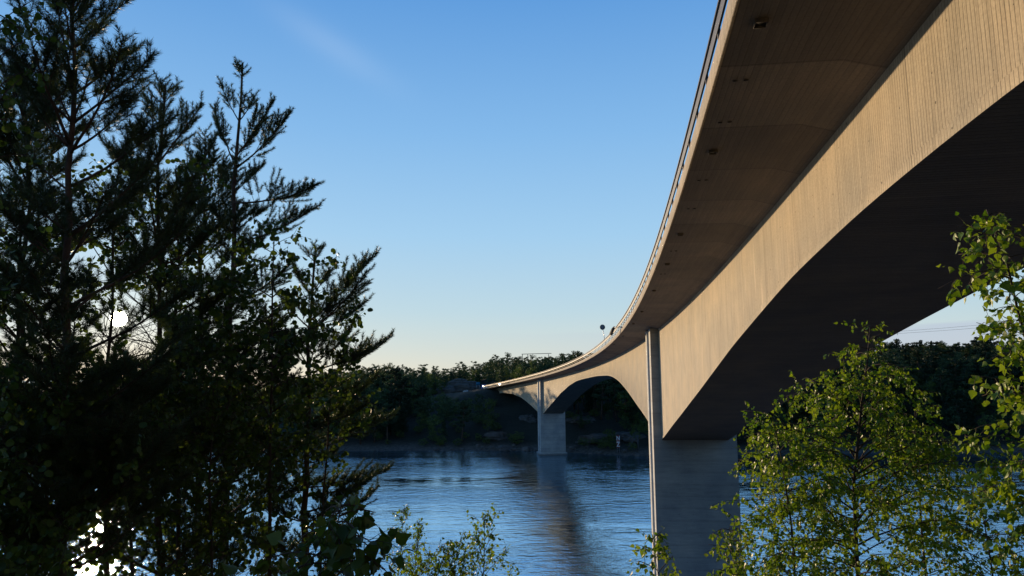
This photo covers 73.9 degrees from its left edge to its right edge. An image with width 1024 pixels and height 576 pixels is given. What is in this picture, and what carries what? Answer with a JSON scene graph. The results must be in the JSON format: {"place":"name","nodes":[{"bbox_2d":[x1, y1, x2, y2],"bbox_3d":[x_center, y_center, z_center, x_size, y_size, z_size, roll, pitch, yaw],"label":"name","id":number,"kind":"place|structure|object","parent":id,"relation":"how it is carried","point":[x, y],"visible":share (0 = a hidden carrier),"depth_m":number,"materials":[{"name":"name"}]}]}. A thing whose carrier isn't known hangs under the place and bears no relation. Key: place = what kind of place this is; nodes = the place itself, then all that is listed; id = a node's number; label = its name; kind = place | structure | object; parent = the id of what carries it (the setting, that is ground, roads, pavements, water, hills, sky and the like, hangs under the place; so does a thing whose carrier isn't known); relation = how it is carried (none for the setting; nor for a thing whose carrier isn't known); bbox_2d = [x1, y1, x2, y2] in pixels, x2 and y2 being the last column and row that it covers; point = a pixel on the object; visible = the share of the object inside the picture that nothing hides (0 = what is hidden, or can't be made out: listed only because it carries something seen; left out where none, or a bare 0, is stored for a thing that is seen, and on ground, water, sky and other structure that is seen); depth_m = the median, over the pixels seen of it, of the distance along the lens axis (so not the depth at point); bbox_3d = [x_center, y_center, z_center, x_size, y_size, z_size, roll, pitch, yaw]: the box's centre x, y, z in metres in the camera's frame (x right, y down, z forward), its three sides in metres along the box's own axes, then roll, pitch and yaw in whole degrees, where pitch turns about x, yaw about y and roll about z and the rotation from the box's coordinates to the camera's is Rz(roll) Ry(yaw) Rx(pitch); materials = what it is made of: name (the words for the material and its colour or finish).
{"place":"outdoors","nodes":[
{"label":"outdoors","id":0,"kind":"place"},
{"bbox_2d":[0,380,1023,575],"bbox_3d":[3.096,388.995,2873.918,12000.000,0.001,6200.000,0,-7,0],"label":"water","id":1,"kind":"structure","parent":0,"point":[575,514],"depth_m":136.72,"materials":[{"name":"blue liquid"}]},
{"bbox_2d":[0,0,1023,380],"label":"sky","id":2,"kind":"structure","parent":0,"point":[511,165],"materials":[{"name":"blue"}]},
{"bbox_2d":[40,363,1023,455],"bbox_3d":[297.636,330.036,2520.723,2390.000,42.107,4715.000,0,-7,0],"label":"hills","id":3,"kind":"structure","parent":0,"point":[510,408],"depth_m":254.83,"materials":[{"name":"plant"}]},
{"bbox_2d":[353,410,371,443],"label":"broadleaf tree","id":4,"kind":"object","parent":3,"relation":"on","point":[355,417],"visible":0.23,"depth_m":253.06,"materials":[{"name":"plant"}]},
{"bbox_2d":[365,367,384,398],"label":"pine tree","id":5,"kind":"object","parent":3,"relation":"on","point":[371,371],"visible":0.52,"depth_m":322.33,"materials":[{"name":"green plant"}]},
{"bbox_2d":[369,402,384,441],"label":"pine tree","id":6,"kind":"object","parent":3,"relation":"on","point":[379,405],"visible":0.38,"depth_m":255.78,"materials":[{"name":"green plant"}]},
{"bbox_2d":[378,403,399,442],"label":"pine tree","id":7,"kind":"object","parent":3,"relation":"on","point":[385,422],"visible":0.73,"depth_m":254.22,"materials":[{"name":"green plant"}]},
{"bbox_2d":[382,378,397,401],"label":"pine tree","id":8,"kind":"object","parent":3,"relation":"on","point":[390,386],"visible":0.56,"depth_m":292.67,"materials":[{"name":"green plant"}]},
{"bbox_2d":[381,367,402,384],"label":"pine tree","id":9,"kind":"object","parent":3,"relation":"on","point":[395,373],"visible":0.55,"depth_m":323.98,"materials":[{"name":"green plant"}]},
{"bbox_2d":[431,385,456,394],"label":"rock outcrop","id":10,"kind":"object","parent":3,"relation":"on","point":[447,389],"visible":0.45,"depth_m":379.91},
{"bbox_2d":[453,400,473,441],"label":"pine tree","id":11,"kind":"object","parent":3,"relation":"on","point":[466,416],"visible":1,"depth_m":252.72,"materials":[{"name":"green plant"}]},
{"bbox_2d":[447,379,480,392],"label":"rock outcrop","id":12,"kind":"object","parent":3,"relation":"on","point":[460,385],"visible":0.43,"depth_m":384.79,"materials":[{"name":"stone"}]},
{"bbox_2d":[482,432,511,439],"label":"rock slab","id":13,"kind":"object","parent":3,"relation":"on","point":[495,435],"visible":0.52,"depth_m":252.17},
{"bbox_2d":[495,445,513,450],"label":"rock slab","id":14,"kind":"object","parent":3,"relation":"on","point":[503,448],"visible":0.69,"depth_m":240.99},
{"bbox_2d":[3,347,1023,449],"bbox_3d":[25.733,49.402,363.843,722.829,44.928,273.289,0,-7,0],"label":"forest","id":15,"kind":"object","parent":3,"relation":"on","point":[497,369],"visible":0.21,"depth_m":287.88,"materials":[{"name":"plant"}]},
{"bbox_2d":[518,414,536,422],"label":"rock slab","id":16,"kind":"object","parent":3,"relation":"on","point":[529,418],"visible":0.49,"depth_m":270.52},
{"bbox_2d":[571,351,582,362],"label":"pine tree","id":17,"kind":"object","parent":3,"relation":"on","point":[578,353],"visible":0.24,"depth_m":326.97,"materials":[{"name":"green plant"}]},
{"bbox_2d":[565,416,595,423],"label":"rock slab","id":18,"kind":"object","parent":3,"relation":"on","point":[571,420],"visible":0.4,"depth_m":260.65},
{"bbox_2d":[575,433,613,442],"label":"rock slab","id":19,"kind":"object","parent":3,"relation":"on","point":[597,436],"visible":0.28,"depth_m":241.31,"materials":[{"name":"stone"}]},
{"bbox_2d":[584,383,604,414],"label":"pine tree","id":20,"kind":"object","parent":3,"relation":"on","point":[593,391],"visible":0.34,"depth_m":267.96,"materials":[{"name":"green plant"}]},
{"bbox_2d":[592,380,613,419],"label":"pine tree","id":21,"kind":"object","parent":3,"relation":"on","point":[601,388],"visible":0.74,"depth_m":260.93,"materials":[{"name":"green plant"}]},
{"bbox_2d":[607,378,621,411],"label":"pine tree","id":22,"kind":"object","parent":3,"relation":"on","point":[612,380],"visible":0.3,"depth_m":271.33,"materials":[{"name":"green plant"}]},
{"bbox_2d":[616,435,619,452],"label":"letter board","id":23,"kind":"object","parent":3,"relation":"on","point":[618,440],"visible":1,"depth_m":228.30,"materials":[{"name":"metal"}]},
{"bbox_2d":[615,431,645,441],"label":"rock slab","id":24,"kind":"object","parent":3,"relation":"on","point":[626,436],"visible":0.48,"depth_m":238.13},
{"bbox_2d":[626,395,639,424],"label":"spruce tree","id":25,"kind":"object","parent":3,"relation":"on","point":[634,410],"visible":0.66,"depth_m":254.63,"materials":[{"name":"plant"}]},
{"bbox_2d":[746,417,764,440],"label":"broadleaf tree","id":26,"kind":"object","parent":3,"relation":"on","point":[755,430],"visible":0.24,"depth_m":234.81,"materials":[{"name":"plant"}]},
{"bbox_2d":[770,413,786,433],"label":"broadleaf tree","id":27,"kind":"object","parent":3,"relation":"on","point":[780,417],"visible":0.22,"depth_m":232.92,"materials":[{"name":"plant"}]},
{"bbox_2d":[784,403,793,437],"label":"spruce tree","id":28,"kind":"object","parent":3,"relation":"on","point":[787,412],"visible":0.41,"depth_m":240.81,"materials":[{"name":"plant"}]},
{"bbox_2d":[783,396,805,426],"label":"broadleaf tree","id":29,"kind":"object","parent":3,"relation":"on","point":[794,417],"visible":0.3,"depth_m":243.81,"materials":[{"name":"plant"}]},
{"bbox_2d":[801,390,813,426],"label":"spruce tree","id":30,"kind":"object","parent":3,"relation":"on","point":[808,417],"visible":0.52,"depth_m":246.75,"materials":[{"name":"plant"}]},
{"bbox_2d":[809,375,838,415],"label":"pine tree","id":31,"kind":"object","parent":3,"relation":"on","point":[813,388],"visible":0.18,"depth_m":260.08,"materials":[{"name":"green plant"}]},
{"bbox_2d":[815,383,835,425],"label":"pine tree","id":32,"kind":"object","parent":3,"relation":"on","point":[821,388],"visible":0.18,"depth_m":249.22,"materials":[{"name":"green plant"}]},
{"bbox_2d":[843,370,860,391],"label":"pine tree","id":33,"kind":"object","parent":3,"relation":"on","point":[852,375],"visible":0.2,"depth_m":266.79,"materials":[{"name":"green plant"}]},
{"bbox_2d":[847,389,863,430],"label":"spruce tree","id":34,"kind":"object","parent":3,"relation":"on","point":[851,407],"visible":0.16,"depth_m":241.90,"materials":[{"name":"plant"}]},
{"bbox_2d":[849,402,863,437],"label":"spruce tree","id":35,"kind":"object","parent":3,"relation":"on","point":[856,427],"visible":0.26,"depth_m":236.02,"materials":[{"name":"plant"}]},
{"bbox_2d":[861,390,873,425],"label":"spruce tree","id":36,"kind":"object","parent":3,"relation":"on","point":[865,417],"visible":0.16,"depth_m":245.13,"materials":[{"name":"plant"}]},
{"bbox_2d":[859,363,878,379],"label":"pine tree","id":37,"kind":"object","parent":3,"relation":"on","point":[868,370],"visible":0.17,"depth_m":280.29,"materials":[{"name":"green plant"}]},
{"bbox_2d":[868,364,888,389],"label":"pine tree","id":38,"kind":"object","parent":3,"relation":"on","point":[877,367],"visible":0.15,"depth_m":268.50,"materials":[{"name":"green plant"}]},
{"bbox_2d":[872,377,894,403],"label":"pine tree","id":39,"kind":"object","parent":3,"relation":"on","point":[891,389],"visible":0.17,"depth_m":252.07,"materials":[{"name":"green plant"}]},
{"bbox_2d":[880,344,897,359],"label":"pine tree","id":40,"kind":"object","parent":3,"relation":"on","point":[890,346],"visible":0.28,"depth_m":338.20,"materials":[{"name":"green plant"}]},
{"bbox_2d":[880,359,906,385],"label":"pine tree","id":41,"kind":"object","parent":3,"relation":"on","point":[890,361],"visible":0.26,"depth_m":276.02,"materials":[{"name":"green plant"}]},
{"bbox_2d":[887,338,902,354],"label":"pine tree","id":42,"kind":"object","parent":3,"relation":"on","point":[896,340],"visible":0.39,"depth_m":357.98,"materials":[{"name":"green plant"}]},
{"bbox_2d":[889,404,910,434],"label":"broadleaf tree","id":43,"kind":"object","parent":3,"relation":"on","point":[907,415],"visible":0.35,"depth_m":238.20,"materials":[{"name":"plant"}]},
{"bbox_2d":[896,383,910,425],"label":"pine tree","id":44,"kind":"object","parent":3,"relation":"on","point":[900,389],"visible":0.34,"depth_m":248.75,"materials":[{"name":"green plant"}]},
{"bbox_2d":[901,376,919,411],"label":"pine tree","id":45,"kind":"object","parent":3,"relation":"on","point":[913,377],"visible":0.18,"depth_m":259.07,"materials":[{"name":"green plant"}]},
{"bbox_2d":[901,344,922,364],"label":"pine tree","id":46,"kind":"object","parent":3,"relation":"on","point":[912,346],"visible":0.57,"depth_m":334.28,"materials":[{"name":"green plant"}]},
{"bbox_2d":[900,398,925,439],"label":"pine tree","id":47,"kind":"object","parent":3,"relation":"on","point":[911,410],"visible":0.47,"depth_m":236.63,"materials":[{"name":"green plant"}]},
{"bbox_2d":[908,349,925,385],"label":"pine tree","id":48,"kind":"object","parent":3,"relation":"on","point":[915,353],"visible":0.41,"depth_m":308.88,"materials":[{"name":"green plant"}]},
{"bbox_2d":[907,358,933,380],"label":"pine tree","id":49,"kind":"object","parent":3,"relation":"on","point":[923,365],"visible":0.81,"depth_m":283.27,"materials":[{"name":"green plant"}]},
{"bbox_2d":[912,385,937,409],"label":"broadleaf tree","id":50,"kind":"object","parent":3,"relation":"on","point":[924,388],"visible":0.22,"depth_m":254.93,"materials":[{"name":"plant"}]},
{"bbox_2d":[921,350,941,381],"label":"pine tree","id":51,"kind":"object","parent":3,"relation":"on","point":[933,365],"visible":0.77,"depth_m":291.10,"materials":[{"name":"green plant"}]},
{"bbox_2d":[924,403,945,435],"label":"pine tree","id":52,"kind":"object","parent":3,"relation":"on","point":[935,420],"visible":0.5,"depth_m":236.22,"materials":[{"name":"green plant"}]},
{"bbox_2d":[924,345,947,362],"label":"pine tree","id":53,"kind":"object","parent":3,"relation":"on","point":[934,347],"visible":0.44,"depth_m":320.93,"materials":[{"name":"green plant"}]},
{"bbox_2d":[934,381,947,420],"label":"spruce tree","id":54,"kind":"object","parent":3,"relation":"on","point":[939,397],"visible":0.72,"depth_m":253.44,"materials":[{"name":"plant"}]},
{"bbox_2d":[936,343,949,359],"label":"broadleaf tree","id":55,"kind":"object","parent":3,"relation":"on","point":[944,346],"visible":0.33,"depth_m":368.67,"materials":[{"name":"plant"}]},
{"bbox_2d":[945,346,961,358],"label":"pine tree","id":56,"kind":"object","parent":3,"relation":"on","point":[955,348],"visible":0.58,"depth_m":342.49,"materials":[{"name":"green plant"}]},
{"bbox_2d":[961,348,973,360],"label":"broadleaf tree","id":57,"kind":"object","parent":3,"relation":"on","point":[966,353],"visible":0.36,"depth_m":341.16,"materials":[{"name":"plant"}]},
{"bbox_2d":[959,377,980,397],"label":"pine tree","id":58,"kind":"object","parent":3,"relation":"on","point":[965,379],"visible":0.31,"depth_m":263.57,"materials":[{"name":"green plant"}]},
{"bbox_2d":[959,391,983,419],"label":"broadleaf tree","id":59,"kind":"object","parent":3,"relation":"on","point":[978,402],"visible":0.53,"depth_m":245.10,"materials":[{"name":"plant"}]},
{"bbox_2d":[961,381,982,417],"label":"pine tree","id":60,"kind":"object","parent":3,"relation":"on","point":[977,391],"visible":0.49,"depth_m":248.27,"materials":[{"name":"green plant"}]},
{"bbox_2d":[967,346,981,361],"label":"pine tree","id":61,"kind":"object","parent":3,"relation":"on","point":[972,352],"visible":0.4,"depth_m":330.51,"materials":[{"name":"green plant"}]},
{"bbox_2d":[970,359,984,394],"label":"spruce tree","id":62,"kind":"object","parent":3,"relation":"on","point":[976,365],"visible":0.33,"depth_m":286.33,"materials":[{"name":"plant"}]},
{"bbox_2d":[972,338,992,357],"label":"pine tree","id":63,"kind":"object","parent":3,"relation":"on","point":[978,343],"visible":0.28,"depth_m":328.43,"materials":[{"name":"green plant"}]},
{"bbox_2d":[975,343,995,369],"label":"pine tree","id":64,"kind":"object","parent":3,"relation":"on","point":[984,351],"visible":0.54,"depth_m":303.19,"materials":[{"name":"green plant"}]},
{"bbox_2d":[977,374,993,399],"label":"pine tree","id":65,"kind":"object","parent":3,"relation":"on","point":[987,381],"visible":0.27,"depth_m":264.81,"materials":[{"name":"green plant"}]},
{"bbox_2d":[981,353,1001,382],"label":"pine tree","id":66,"kind":"object","parent":3,"relation":"on","point":[996,367],"visible":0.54,"depth_m":272.33,"materials":[{"name":"green plant"}]},
{"bbox_2d":[980,359,1007,389],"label":"pine tree","id":67,"kind":"object","parent":3,"relation":"on","point":[993,372],"visible":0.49,"depth_m":270.05,"materials":[{"name":"green plant"}]},
{"bbox_2d":[990,397,1015,429],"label":"broadleaf tree","id":68,"kind":"object","parent":3,"relation":"on","point":[994,408],"visible":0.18,"depth_m":242.78,"materials":[{"name":"plant"}]},
{"bbox_2d":[995,371,1021,393],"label":"pine tree","id":69,"kind":"object","parent":3,"relation":"on","point":[1007,374],"visible":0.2,"depth_m":262.66,"materials":[{"name":"green plant"}]},
{"bbox_2d":[1001,368,1022,377],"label":"pine tree","id":70,"kind":"object","parent":3,"relation":"on","point":[1016,371],"visible":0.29,"depth_m":265.35,"materials":[{"name":"green plant"}]},
{"bbox_2d":[1004,403,1022,442],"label":"spruce tree","id":71,"kind":"object","parent":3,"relation":"on","point":[1009,417],"visible":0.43,"depth_m":232.96,"materials":[{"name":"plant"}]},
{"bbox_2d":[1006,377,1021,395],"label":"pine tree","id":72,"kind":"object","parent":3,"relation":"on","point":[1011,386],"visible":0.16,"depth_m":256.79,"materials":[{"name":"green plant"}]},
{"bbox_2d":[1014,372,1023,389],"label":"pine tree","id":73,"kind":"object","parent":3,"relation":"on","point":[1019,375],"visible":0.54,"depth_m":263.93,"materials":[{"name":"green plant"}]},
{"bbox_2d":[889,377,910,409],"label":"pine tree","id":74,"kind":"object","parent":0,"point":[895,391],"visible":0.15,"depth_m":256.12,"materials":[{"name":"green plant"}]},
{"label":"near bank","id":75,"kind":"structure","parent":0,"visible":0},
{"bbox_2d":[0,0,68,563],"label":"aspen tree","id":76,"kind":"object","parent":75,"relation":"on","point":[9,24],"visible":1,"depth_m":4.59,"materials":[{"name":"green plant"}]},
{"bbox_2d":[0,36,107,575],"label":"pine tree","id":77,"kind":"object","parent":75,"relation":"on","point":[53,147],"visible":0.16,"depth_m":6.52,"materials":[{"name":"green plant"}]},
{"bbox_2d":[0,168,145,567],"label":"alder tree","id":78,"kind":"object","parent":75,"relation":"on","point":[36,250],"visible":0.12,"depth_m":6.21,"materials":[{"name":"green plant"}]},
{"bbox_2d":[0,354,187,575],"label":"alder bush","id":79,"kind":"object","parent":75,"relation":"on","point":[49,560],"visible":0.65,"depth_m":4.98,"materials":[{"name":"green plant"}]},
{"bbox_2d":[0,0,209,575],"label":"pine tree","id":80,"kind":"object","parent":75,"relation":"on","point":[126,397],"visible":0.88,"depth_m":5.41,"materials":[{"name":"green plant"}]},
{"bbox_2d":[5,152,223,575],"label":"alder tree","id":81,"kind":"object","parent":75,"relation":"on","point":[141,226],"visible":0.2,"depth_m":7.19,"materials":[{"name":"green plant"}]},
{"bbox_2d":[27,336,238,575],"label":"alder bush","id":82,"kind":"object","parent":75,"relation":"on","point":[164,406],"visible":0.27,"depth_m":6.46,"materials":[{"name":"green plant"}]},
{"bbox_2d":[54,154,267,575],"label":"alder tree","id":83,"kind":"object","parent":75,"relation":"on","point":[168,530],"visible":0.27,"depth_m":8.07,"materials":[{"name":"green plant"}]},
{"bbox_2d":[82,68,247,575],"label":"pine tree","id":84,"kind":"object","parent":75,"relation":"on","point":[203,306],"visible":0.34,"depth_m":8.03,"materials":[{"name":"green plant"}]},
{"bbox_2d":[134,123,266,574],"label":"pine tree","id":85,"kind":"object","parent":75,"relation":"on","point":[225,195],"visible":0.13,"depth_m":10.14,"materials":[{"name":"green plant"}]},
{"bbox_2d":[141,347,324,575],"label":"alder bush","id":86,"kind":"object","parent":75,"relation":"on","point":[219,495],"visible":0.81,"depth_m":6.82,"materials":[{"name":"green plant"}]},
{"bbox_2d":[147,55,330,575],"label":"pine tree","id":87,"kind":"object","parent":75,"relation":"on","point":[301,191],"visible":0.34,"depth_m":9.63,"materials":[{"name":"green plant"}]},
{"bbox_2d":[160,214,372,575],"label":"aspen tree","id":88,"kind":"object","parent":75,"relation":"on","point":[283,360],"visible":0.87,"depth_m":7.62,"materials":[{"name":"green plant"}]},
{"bbox_2d":[221,491,413,575],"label":"linden sapling","id":89,"kind":"object","parent":75,"relation":"on","point":[338,545],"visible":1,"depth_m":2.25,"materials":[{"name":"green plant"}]},
{"bbox_2d":[241,238,399,575],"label":"pine tree","id":90,"kind":"object","parent":75,"relation":"on","point":[362,477],"visible":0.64,"depth_m":8.83,"materials":[{"name":"green plant"}]},
{"bbox_2d":[264,333,380,575],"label":"alder tree","id":91,"kind":"object","parent":75,"relation":"on","point":[357,422],"visible":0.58,"depth_m":8.41,"materials":[{"name":"green plant"}]},
{"bbox_2d":[379,504,411,575],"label":"willow sapling","id":92,"kind":"object","parent":75,"relation":"on","point":[405,512],"visible":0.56,"depth_m":10.12,"materials":[{"name":"green plant"}]},
{"bbox_2d":[403,516,429,575],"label":"willow sapling","id":93,"kind":"object","parent":75,"relation":"on","point":[418,531],"visible":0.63,"depth_m":10.09,"materials":[{"name":"green plant"}]},
{"bbox_2d":[391,537,461,575],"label":"willow bush","id":94,"kind":"object","parent":75,"relation":"on","point":[436,569],"visible":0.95,"depth_m":8.66,"materials":[{"name":"green plant"}]},
{"bbox_2d":[438,531,484,575],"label":"willow sapling","id":95,"kind":"object","parent":75,"relation":"on","point":[462,568],"visible":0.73,"depth_m":9.09,"materials":[{"name":"green plant"}]},
{"bbox_2d":[446,503,521,575],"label":"willow sapling","id":96,"kind":"object","parent":75,"relation":"on","point":[473,568],"visible":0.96,"depth_m":9.16,"materials":[{"name":"green plant"}]},
{"bbox_2d":[626,526,681,575],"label":"birch sapling","id":97,"kind":"object","parent":75,"relation":"on","point":[655,549],"visible":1,"depth_m":5.37,"materials":[{"name":"green plant"}]},
{"bbox_2d":[704,521,756,575],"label":"birch sapling","id":98,"kind":"object","parent":75,"relation":"on","point":[735,570],"visible":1,"depth_m":5.95,"materials":[{"name":"green plant"}]},
{"bbox_2d":[484,0,1023,575],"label":"bridge","id":99,"kind":"structure","parent":75,"relation":"on","point":[844,160],"depth_m":20.52,"materials":[{"name":"concrete"}]},
{"bbox_2d":[710,416,866,575],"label":"birch tree","id":100,"kind":"object","parent":75,"relation":"on","point":[792,543],"visible":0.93,"depth_m":6.73,"materials":[{"name":"green plant"}]},
{"bbox_2d":[711,317,1023,575],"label":"birch tree","id":101,"kind":"object","parent":75,"relation":"on","point":[823,448],"visible":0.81,"depth_m":7.14,"materials":[{"name":"green plant"}]},
{"bbox_2d":[839,403,989,575],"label":"birch tree","id":102,"kind":"object","parent":75,"relation":"on","point":[921,572],"visible":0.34,"depth_m":7.58,"materials":[{"name":"green plant"}]},
{"bbox_2d":[904,487,1023,575],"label":"birch sapling","id":103,"kind":"object","parent":75,"relation":"on","point":[966,565],"visible":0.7,"depth_m":5.80,"materials":[{"name":"green plant"}]},
{"bbox_2d":[936,209,1023,575],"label":"birch tree","id":104,"kind":"object","parent":75,"relation":"on","point":[996,328],"visible":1,"depth_m":4.92,"materials":[{"name":"green plant"}]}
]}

